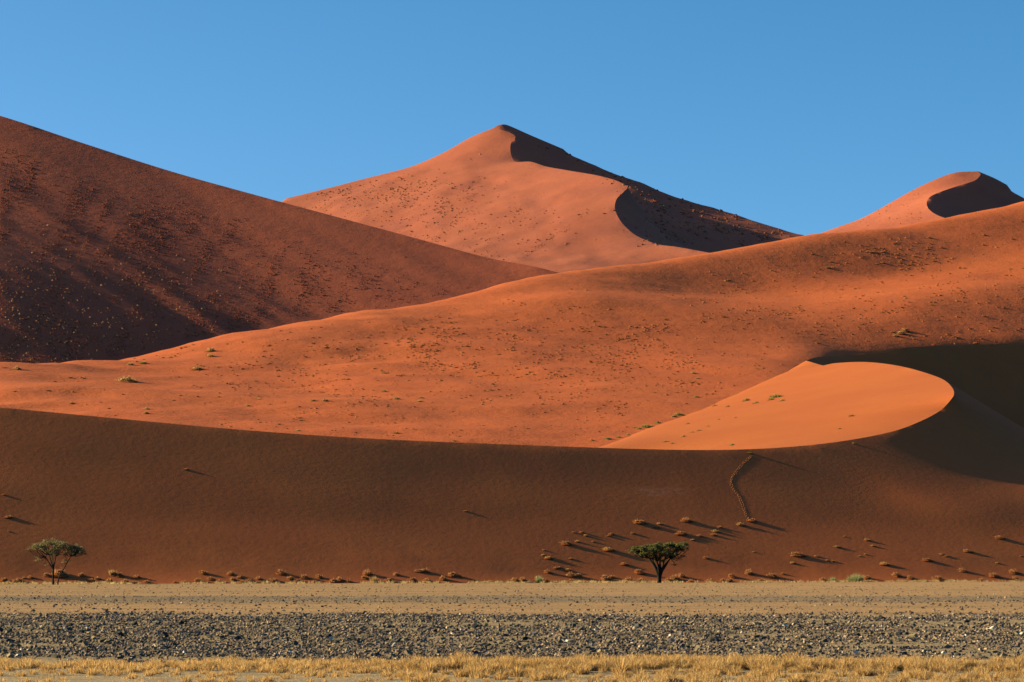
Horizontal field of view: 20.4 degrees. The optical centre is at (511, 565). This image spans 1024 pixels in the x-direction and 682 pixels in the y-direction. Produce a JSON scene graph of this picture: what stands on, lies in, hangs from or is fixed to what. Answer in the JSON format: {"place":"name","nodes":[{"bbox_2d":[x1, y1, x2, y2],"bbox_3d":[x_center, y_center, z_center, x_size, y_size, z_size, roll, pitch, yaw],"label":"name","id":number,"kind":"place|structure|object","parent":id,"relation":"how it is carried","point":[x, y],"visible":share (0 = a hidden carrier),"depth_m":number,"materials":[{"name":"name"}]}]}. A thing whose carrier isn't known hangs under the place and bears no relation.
{"place":"outdoors","nodes":[
{"label":"outdoors","id":0,"kind":"place"},
{"bbox_2d":[0,116,557,363],"bbox_3d":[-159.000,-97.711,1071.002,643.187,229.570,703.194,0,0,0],"label":"dune","id":1,"kind":"structure","parent":0,"point":[453,272],"depth_m":977.59,"materials":[{"name":"sand"}]},
{"bbox_2d":[0,220,247,362],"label":"pale scrub","id":2,"kind":"object","parent":1,"relation":"on","point":[102,322],"visible":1,"depth_m":868.72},
{"bbox_2d":[0,140,446,362],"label":"hillside scrub","id":3,"kind":"object","parent":1,"relation":"on","point":[131,245],"visible":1,"depth_m":952.70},
{"bbox_2d":[0,343,1023,583],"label":"front dune","id":4,"kind":"structure","parent":0,"point":[929,464],"depth_m":349.67,"materials":[{"name":"sand"}]},
{"bbox_2d":[51,567,68,576],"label":"shrub","id":5,"kind":"object","parent":4,"relation":"on","point":[58,572],"visible":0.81,"depth_m":299.31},
{"bbox_2d":[275,569,286,574],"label":"shrub","id":6,"kind":"object","parent":4,"relation":"on","point":[279,572],"visible":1,"depth_m":310.02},
{"bbox_2d":[299,574,309,578],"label":"shrub","id":7,"kind":"object","parent":4,"relation":"on","point":[305,576],"visible":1,"depth_m":309.80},
{"bbox_2d":[362,569,372,575],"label":"shrub","id":8,"kind":"object","parent":4,"relation":"on","point":[366,572],"visible":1,"depth_m":314.10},
{"bbox_2d":[407,577,417,581],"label":"shrub","id":9,"kind":"object","parent":4,"relation":"on","point":[410,579],"visible":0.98,"depth_m":314.09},
{"bbox_2d":[448,571,456,576],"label":"shrub","id":10,"kind":"object","parent":4,"relation":"on","point":[452,574],"visible":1,"depth_m":318.52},
{"bbox_2d":[0,578,1023,583],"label":"grass tufts","id":11,"kind":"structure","parent":4,"relation":"on","point":[564,581],"depth_m":320.86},
{"bbox_2d":[535,575,543,582],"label":"wispy bush","id":12,"kind":"object","parent":4,"relation":"on","point":[538,580],"visible":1,"depth_m":321.55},
{"bbox_2d":[559,540,572,544],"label":"shrub","id":13,"kind":"object","parent":4,"relation":"on","point":[565,542],"visible":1,"depth_m":337.12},
{"bbox_2d":[566,571,575,576],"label":"shrub","id":14,"kind":"object","parent":4,"relation":"on","point":[569,574],"visible":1,"depth_m":326.58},
{"bbox_2d":[600,575,610,580],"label":"shrub","id":15,"kind":"object","parent":4,"relation":"on","point":[604,577],"visible":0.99,"depth_m":327.34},
{"bbox_2d":[602,547,615,550],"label":"shrub","id":16,"kind":"object","parent":4,"relation":"on","point":[607,549],"visible":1,"depth_m":337.74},
{"bbox_2d":[634,569,644,573],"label":"shrub","id":17,"kind":"object","parent":4,"relation":"on","point":[638,571],"visible":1,"depth_m":331.80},
{"bbox_2d":[669,574,681,580],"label":"shrub","id":18,"kind":"object","parent":4,"relation":"on","point":[675,577],"visible":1,"depth_m":331.31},
{"bbox_2d":[680,517,693,521],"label":"shrub","id":19,"kind":"object","parent":4,"relation":"on","point":[684,519],"visible":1,"depth_m":352.50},
{"bbox_2d":[730,456,752,518],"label":"footprint trail","id":20,"kind":"object","parent":4,"relation":"on","point":[743,462],"visible":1,"depth_m":368.70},
{"bbox_2d":[744,568,754,574],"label":"shrub","id":21,"kind":"object","parent":4,"relation":"on","point":[748,572],"visible":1,"depth_m":338.29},
{"bbox_2d":[766,573,778,577],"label":"shrub","id":22,"kind":"object","parent":4,"relation":"on","point":[771,575],"visible":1,"depth_m":338.37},
{"bbox_2d":[788,551,805,555],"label":"shrub","id":23,"kind":"object","parent":4,"relation":"on","point":[796,554],"visible":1,"depth_m":347.52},
{"bbox_2d":[845,574,863,581],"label":"green bush","id":24,"kind":"object","parent":4,"relation":"on","point":[855,578],"visible":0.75,"depth_m":339.86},
{"bbox_2d":[890,571,901,576],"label":"shrub","id":25,"kind":"object","parent":4,"relation":"on","point":[896,574],"visible":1,"depth_m":345.43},
{"bbox_2d":[904,575,915,579],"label":"shrub","id":26,"kind":"object","parent":4,"relation":"on","point":[910,577],"visible":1,"depth_m":344.95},
{"bbox_2d":[933,576,945,580],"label":"shrub","id":27,"kind":"object","parent":4,"relation":"on","point":[938,578],"visible":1,"depth_m":346.36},
{"bbox_2d":[988,572,999,576],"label":"shrub","id":28,"kind":"object","parent":4,"relation":"on","point":[991,574],"visible":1,"depth_m":352.30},
{"bbox_2d":[1009,568,1020,573],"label":"shrub","id":29,"kind":"object","parent":4,"relation":"on","point":[1012,571],"visible":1,"depth_m":355.41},
{"bbox_2d":[0,201,1023,447],"bbox_3d":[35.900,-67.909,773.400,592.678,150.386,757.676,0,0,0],"label":"dune","id":30,"kind":"structure","parent":0,"point":[630,295],"depth_m":628.31,"materials":[{"name":"sand"}]},
{"bbox_2d":[115,375,137,382],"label":"grass tussock","id":31,"kind":"object","parent":30,"relation":"on","point":[126,379],"depth_m":529.71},
{"bbox_2d":[190,366,202,369],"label":"grass tussock","id":32,"kind":"object","parent":30,"relation":"on","point":[197,368],"depth_m":564.61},
{"bbox_2d":[10,221,1023,442],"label":"dune scrub","id":33,"kind":"object","parent":30,"relation":"on","point":[634,349],"visible":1,"depth_m":612.57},
{"bbox_2d":[0,582,1023,681],"bbox_3d":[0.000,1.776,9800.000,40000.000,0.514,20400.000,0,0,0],"label":"ground","id":34,"kind":"structure","parent":0,"point":[482,590],"depth_m":112.79,"materials":[{"name":"soil"}]},
{"bbox_2d":[25,538,86,584],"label":"acacia tree","id":35,"kind":"object","parent":34,"relation":"on","point":[76,549],"visible":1,"depth_m":284.92,"materials":[{"name":"green plant"}]},
{"bbox_2d":[392,658,421,669],"bbox_3d":[-2.002,1.857,54.271,0.680,0.300,0.706,0,0,-38],"label":"grass clump","id":36,"kind":"object","parent":34,"relation":"on","point":[406,662],"visible":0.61,"depth_m":54.25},
{"bbox_2d":[395,658,420,670],"bbox_3d":[-2.001,1.865,54.130,0.620,0.286,0.599,0,0,36],"label":"grass clump","id":37,"kind":"object","parent":34,"relation":"on","point":[405,664],"visible":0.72,"depth_m":54.04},
{"bbox_2d":[401,654,421,664],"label":"grass clump","id":38,"kind":"object","parent":34,"relation":"on","point":[418,660],"visible":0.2,"depth_m":56.03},
{"bbox_2d":[414,667,435,677],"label":"grass clump","id":39,"kind":"object","parent":34,"relation":"on","point":[429,674],"visible":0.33,"depth_m":49.36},
{"bbox_2d":[419,661,439,668],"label":"grass clump","id":40,"kind":"object","parent":34,"relation":"on","point":[433,665],"visible":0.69,"depth_m":53.64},
{"bbox_2d":[418,662,441,672],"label":"grass clump","id":41,"kind":"object","parent":34,"relation":"on","point":[431,669],"visible":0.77,"depth_m":53.38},
{"bbox_2d":[419,659,441,666],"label":"grass clump","id":42,"kind":"object","parent":34,"relation":"on","point":[438,664],"visible":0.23,"depth_m":54.43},
{"bbox_2d":[443,657,467,668],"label":"grass clump","id":43,"kind":"object","parent":34,"relation":"on","point":[453,665],"visible":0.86,"depth_m":54.65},
{"bbox_2d":[446,650,473,658],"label":"grass clump","id":44,"kind":"object","parent":34,"relation":"on","point":[459,654],"visible":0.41,"depth_m":59.30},
{"bbox_2d":[451,666,471,676],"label":"grass clump","id":45,"kind":"object","parent":34,"relation":"on","point":[461,673],"visible":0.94,"depth_m":51.41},
{"bbox_2d":[456,655,474,664],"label":"grass clump","id":46,"kind":"object","parent":34,"relation":"on","point":[468,660],"visible":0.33,"depth_m":54.78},
{"bbox_2d":[466,666,482,676],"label":"grass clump","id":47,"kind":"object","parent":34,"relation":"on","point":[476,670],"visible":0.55,"depth_m":51.45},
{"bbox_2d":[464,664,488,671],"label":"grass clump","id":48,"kind":"object","parent":34,"relation":"on","point":[475,666],"visible":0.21,"depth_m":52.76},
{"bbox_2d":[470,657,489,666],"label":"grass clump","id":49,"kind":"object","parent":34,"relation":"on","point":[479,662],"visible":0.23,"depth_m":54.08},
{"bbox_2d":[481,659,499,672],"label":"grass clump","id":50,"kind":"object","parent":34,"relation":"on","point":[489,666],"visible":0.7,"depth_m":53.07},
{"bbox_2d":[488,661,504,673],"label":"grass clump","id":51,"kind":"object","parent":34,"relation":"on","point":[496,666],"visible":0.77,"depth_m":53.01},
{"bbox_2d":[491,667,510,678],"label":"grass clump","id":52,"kind":"object","parent":34,"relation":"on","point":[505,673],"visible":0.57,"depth_m":50.32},
{"bbox_2d":[0,584,1023,615],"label":"pebbles","id":53,"kind":"object","parent":34,"relation":"on","point":[458,597],"visible":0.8,"depth_m":126.56,"materials":[{"name":"stone"}]},
{"bbox_2d":[497,657,529,667],"bbox_3d":[0.024,1.869,54.773,0.695,0.265,0.720,0,0,5],"label":"grass clump","id":54,"kind":"object","parent":34,"relation":"on","point":[513,663],"visible":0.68,"depth_m":54.67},
{"bbox_2d":[505,666,527,676],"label":"grass clump","id":55,"kind":"object","parent":34,"relation":"on","point":[514,673],"visible":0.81,"depth_m":51.59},
{"bbox_2d":[517,666,536,676],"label":"grass clump","id":56,"kind":"object","parent":34,"relation":"on","point":[528,669],"visible":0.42,"depth_m":51.76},
{"bbox_2d":[522,655,539,668],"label":"grass clump","id":57,"kind":"object","parent":34,"relation":"on","point":[532,661],"visible":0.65,"depth_m":55.13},
{"bbox_2d":[529,657,547,668],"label":"grass clump","id":58,"kind":"object","parent":34,"relation":"on","point":[534,663],"visible":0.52,"depth_m":54.90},
{"bbox_2d":[538,661,559,670],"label":"grass clump","id":59,"kind":"object","parent":34,"relation":"on","point":[543,665],"visible":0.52,"depth_m":53.23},
{"bbox_2d":[556,662,574,670],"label":"grass clump","id":60,"kind":"object","parent":34,"relation":"on","point":[561,666],"visible":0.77,"depth_m":53.85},
{"bbox_2d":[570,658,583,666],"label":"grass clump","id":61,"kind":"object","parent":34,"relation":"on","point":[576,661],"visible":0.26,"depth_m":54.92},
{"bbox_2d":[565,662,590,672],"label":"grass clump","id":62,"kind":"object","parent":34,"relation":"on","point":[573,669],"visible":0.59,"depth_m":53.29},
{"bbox_2d":[568,652,597,658],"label":"grass clump","id":63,"kind":"object","parent":34,"relation":"on","point":[578,654],"visible":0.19,"depth_m":57.66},
{"bbox_2d":[574,665,594,674],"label":"grass clump","id":64,"kind":"object","parent":34,"relation":"on","point":[583,671],"visible":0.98,"depth_m":52.75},
{"bbox_2d":[583,660,598,670],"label":"grass clump","id":65,"kind":"object","parent":34,"relation":"on","point":[592,667],"visible":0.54,"depth_m":53.95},
{"bbox_2d":[585,652,609,659],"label":"grass clump","id":66,"kind":"object","parent":34,"relation":"on","point":[601,655],"visible":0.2,"depth_m":57.45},
{"bbox_2d":[596,658,614,670],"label":"grass clump","id":67,"kind":"object","parent":34,"relation":"on","point":[604,664],"visible":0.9,"depth_m":54.07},
{"bbox_2d":[606,660,632,672],"bbox_3d":[2.006,1.874,53.245,0.691,0.299,0.657,0,0,-20],"label":"grass clump","id":68,"kind":"object","parent":34,"relation":"on","point":[620,666],"visible":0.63,"depth_m":53.16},
{"bbox_2d":[613,657,630,666],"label":"grass clump","id":69,"kind":"object","parent":34,"relation":"on","point":[620,662],"visible":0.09,"depth_m":54.45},
{"bbox_2d":[616,676,635,681],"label":"grass clump","id":70,"kind":"object","parent":34,"relation":"on","point":[629,680],"visible":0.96,"depth_m":46.41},
{"bbox_2d":[627,658,648,670],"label":"grass clump","id":71,"kind":"object","parent":34,"relation":"on","point":[634,664],"visible":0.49,"depth_m":53.72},
{"bbox_2d":[641,658,666,669],"bbox_3d":[2.666,1.860,54.496,0.637,0.269,0.661,0,0,32],"label":"grass clump","id":72,"kind":"object","parent":34,"relation":"on","point":[655,665],"visible":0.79,"depth_m":54.37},
{"bbox_2d":[625,540,689,582],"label":"acacia tree","id":73,"kind":"object","parent":34,"relation":"on","point":[655,549],"visible":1,"depth_m":321.53,"materials":[{"name":"green plant"}]},
{"bbox_2d":[654,655,674,662],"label":"grass clump","id":74,"kind":"object","parent":34,"relation":"on","point":[665,658],"visible":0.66,"depth_m":54.89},
{"bbox_2d":[660,658,677,666],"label":"grass clump","id":75,"kind":"object","parent":34,"relation":"on","point":[676,662],"visible":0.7,"depth_m":54.71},
{"bbox_2d":[657,670,681,681],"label":"grass clump","id":76,"kind":"object","parent":34,"relation":"on","point":[671,678],"visible":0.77,"depth_m":48.66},
{"bbox_2d":[693,659,720,669],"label":"grass clump","id":77,"kind":"object","parent":34,"relation":"on","point":[700,664],"visible":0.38,"depth_m":53.81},
{"bbox_2d":[700,660,723,671],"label":"grass clump","id":78,"kind":"object","parent":34,"relation":"on","point":[712,666],"visible":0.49,"depth_m":53.21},
{"bbox_2d":[709,664,730,674],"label":"grass clump","id":79,"kind":"object","parent":34,"relation":"on","point":[721,670],"visible":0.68,"depth_m":52.78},
{"bbox_2d":[716,658,735,665],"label":"grass clump","id":80,"kind":"object","parent":34,"relation":"on","point":[730,663],"visible":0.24,"depth_m":54.31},
{"bbox_2d":[729,657,747,667],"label":"grass clump","id":81,"kind":"object","parent":34,"relation":"on","point":[740,664],"visible":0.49,"depth_m":54.51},
{"bbox_2d":[742,657,762,669],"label":"grass clump","id":82,"kind":"object","parent":34,"relation":"on","point":[748,664],"visible":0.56,"depth_m":54.38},
{"bbox_2d":[749,662,762,670],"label":"grass clump","id":83,"kind":"object","parent":34,"relation":"on","point":[751,666],"visible":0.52,"depth_m":53.77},
{"bbox_2d":[747,659,769,669],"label":"grass clump","id":84,"kind":"object","parent":34,"relation":"on","point":[759,663],"visible":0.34,"depth_m":54.31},
{"bbox_2d":[752,666,773,675],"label":"grass clump","id":85,"kind":"object","parent":34,"relation":"on","point":[762,670],"visible":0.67,"depth_m":51.98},
{"bbox_2d":[772,658,793,668],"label":"grass clump","id":86,"kind":"object","parent":34,"relation":"on","point":[786,664],"visible":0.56,"depth_m":54.63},
{"bbox_2d":[781,651,804,658],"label":"grass clump","id":87,"kind":"object","parent":34,"relation":"on","point":[788,654],"visible":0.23,"depth_m":58.98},
{"bbox_2d":[785,671,808,680],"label":"grass clump","id":88,"kind":"object","parent":34,"relation":"on","point":[797,675],"visible":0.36,"depth_m":49.07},
{"bbox_2d":[784,672,814,681],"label":"grass clump","id":89,"kind":"object","parent":34,"relation":"on","point":[798,679],"visible":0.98,"depth_m":48.06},
{"bbox_2d":[788,657,814,668],"bbox_3d":[5.588,1.864,54.689,0.658,0.272,0.681,0,0,15],"label":"grass clump","id":90,"kind":"object","parent":34,"relation":"on","point":[797,662],"visible":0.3,"depth_m":54.69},
{"bbox_2d":[796,661,815,672],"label":"grass clump","id":91,"kind":"object","parent":34,"relation":"on","point":[801,669],"visible":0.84,"depth_m":53.23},
{"bbox_2d":[800,670,817,680],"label":"grass clump","id":92,"kind":"object","parent":34,"relation":"on","point":[806,676],"visible":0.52,"depth_m":49.02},
{"bbox_2d":[808,658,820,667],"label":"grass clump","id":93,"kind":"object","parent":34,"relation":"on","point":[816,663],"visible":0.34,"depth_m":54.61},
{"bbox_2d":[818,672,839,681],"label":"grass clump","id":94,"kind":"object","parent":34,"relation":"on","point":[831,677],"visible":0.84,"depth_m":47.98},
{"bbox_2d":[824,660,843,668],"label":"grass clump","id":95,"kind":"object","parent":34,"relation":"on","point":[832,664],"visible":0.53,"depth_m":54.71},
{"bbox_2d":[834,656,852,670],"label":"grass clump","id":96,"kind":"object","parent":34,"relation":"on","point":[842,663],"visible":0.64,"depth_m":54.16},
{"bbox_2d":[855,666,873,675],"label":"grass clump","id":97,"kind":"object","parent":34,"relation":"on","point":[860,672],"visible":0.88,"depth_m":51.72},
{"bbox_2d":[853,661,875,668],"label":"grass clump","id":98,"kind":"object","parent":34,"relation":"on","point":[871,665],"visible":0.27,"depth_m":53.91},
{"bbox_2d":[861,658,878,666],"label":"grass clump","id":99,"kind":"object","parent":34,"relation":"on","point":[873,663],"visible":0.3,"depth_m":54.42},
{"bbox_2d":[863,657,888,664],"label":"grass clump","id":100,"kind":"object","parent":34,"relation":"on","point":[875,661],"visible":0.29,"depth_m":54.68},
{"bbox_2d":[874,656,902,670],"bbox_3d":[7.151,1.864,53.990,0.791,0.293,0.718,0,0,0],"label":"grass clump","id":101,"kind":"object","parent":34,"relation":"on","point":[890,664],"visible":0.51,"depth_m":53.88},
{"bbox_2d":[890,673,912,681],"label":"grass clump","id":102,"kind":"object","parent":34,"relation":"on","point":[905,678],"visible":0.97,"depth_m":48.15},
{"bbox_2d":[890,656,914,663],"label":"grass clump","id":103,"kind":"object","parent":34,"relation":"on","point":[901,659],"visible":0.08,"depth_m":54.75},
{"bbox_2d":[893,659,912,670],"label":"grass clump","id":104,"kind":"object","parent":34,"relation":"on","point":[901,666],"visible":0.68,"depth_m":53.97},
{"bbox_2d":[903,662,921,671],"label":"grass clump","id":105,"kind":"object","parent":34,"relation":"on","point":[908,665],"visible":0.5,"depth_m":53.43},
{"bbox_2d":[910,661,926,670],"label":"grass clump","id":106,"kind":"object","parent":34,"relation":"on","point":[923,666],"visible":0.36,"depth_m":53.38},
{"bbox_2d":[913,659,928,670],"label":"grass clump","id":107,"kind":"object","parent":34,"relation":"on","point":[923,664],"visible":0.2,"depth_m":54.12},
{"bbox_2d":[929,657,958,669],"bbox_3d":[8.266,1.865,54.333,0.767,0.301,0.743,0,0,-4],"label":"grass clump","id":108,"kind":"object","parent":34,"relation":"on","point":[942,663],"visible":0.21,"depth_m":54.30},
{"bbox_2d":[938,662,953,671],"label":"grass clump","id":109,"kind":"object","parent":34,"relation":"on","point":[942,667],"visible":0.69,"depth_m":53.32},
{"bbox_2d":[954,672,969,681],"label":"grass clump","id":110,"kind":"object","parent":34,"relation":"on","point":[962,678],"visible":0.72,"depth_m":47.81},
{"bbox_2d":[961,667,983,678],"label":"grass clump","id":111,"kind":"object","parent":34,"relation":"on","point":[972,673],"visible":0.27,"depth_m":49.54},
{"bbox_2d":[971,659,985,669],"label":"grass clump","id":112,"kind":"object","parent":34,"relation":"on","point":[976,664],"visible":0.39,"depth_m":54.82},
{"bbox_2d":[983,660,1001,670],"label":"grass clump","id":113,"kind":"object","parent":34,"relation":"on","point":[990,665],"visible":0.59,"depth_m":54.11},
{"bbox_2d":[988,656,1010,663],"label":"grass clump","id":114,"kind":"object","parent":34,"relation":"on","point":[997,660],"visible":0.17,"depth_m":55.85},
{"bbox_2d":[991,662,1016,672],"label":"grass clump","id":115,"kind":"object","parent":34,"relation":"on","point":[1002,667],"visible":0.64,"depth_m":53.19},
{"bbox_2d":[1003,659,1023,670],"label":"grass clump","id":116,"kind":"object","parent":34,"relation":"on","point":[1014,664],"visible":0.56,"depth_m":53.64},
{"bbox_2d":[0,610,1023,662],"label":"gravel","id":117,"kind":"structure","parent":0,"point":[199,649],"depth_m":72.54,"materials":[{"name":"gravel"}]},
{"bbox_2d":[0,654,1023,681],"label":"dry grass","id":118,"kind":"structure","parent":0,"point":[207,667],"depth_m":52.75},
{"bbox_2d":[0,0,1023,234],"label":"sky","id":119,"kind":"structure","parent":0,"point":[802,117],"materials":[{"name":"blue"}]},
{"bbox_2d":[282,124,803,272],"bbox_3d":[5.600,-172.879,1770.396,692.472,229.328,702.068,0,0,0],"label":"peak dune","id":120,"kind":"structure","parent":0,"point":[569,186],"depth_m":1689.37,"materials":[{"name":"sand"}]},
{"bbox_2d":[287,146,790,270],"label":"peak scrub","id":121,"kind":"object","parent":120,"relation":"on","point":[715,226],"visible":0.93,"depth_m":1737.83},
{"bbox_2d":[822,171,1023,232],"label":"dune","id":122,"kind":"structure","parent":0,"point":[952,194],"depth_m":2341.92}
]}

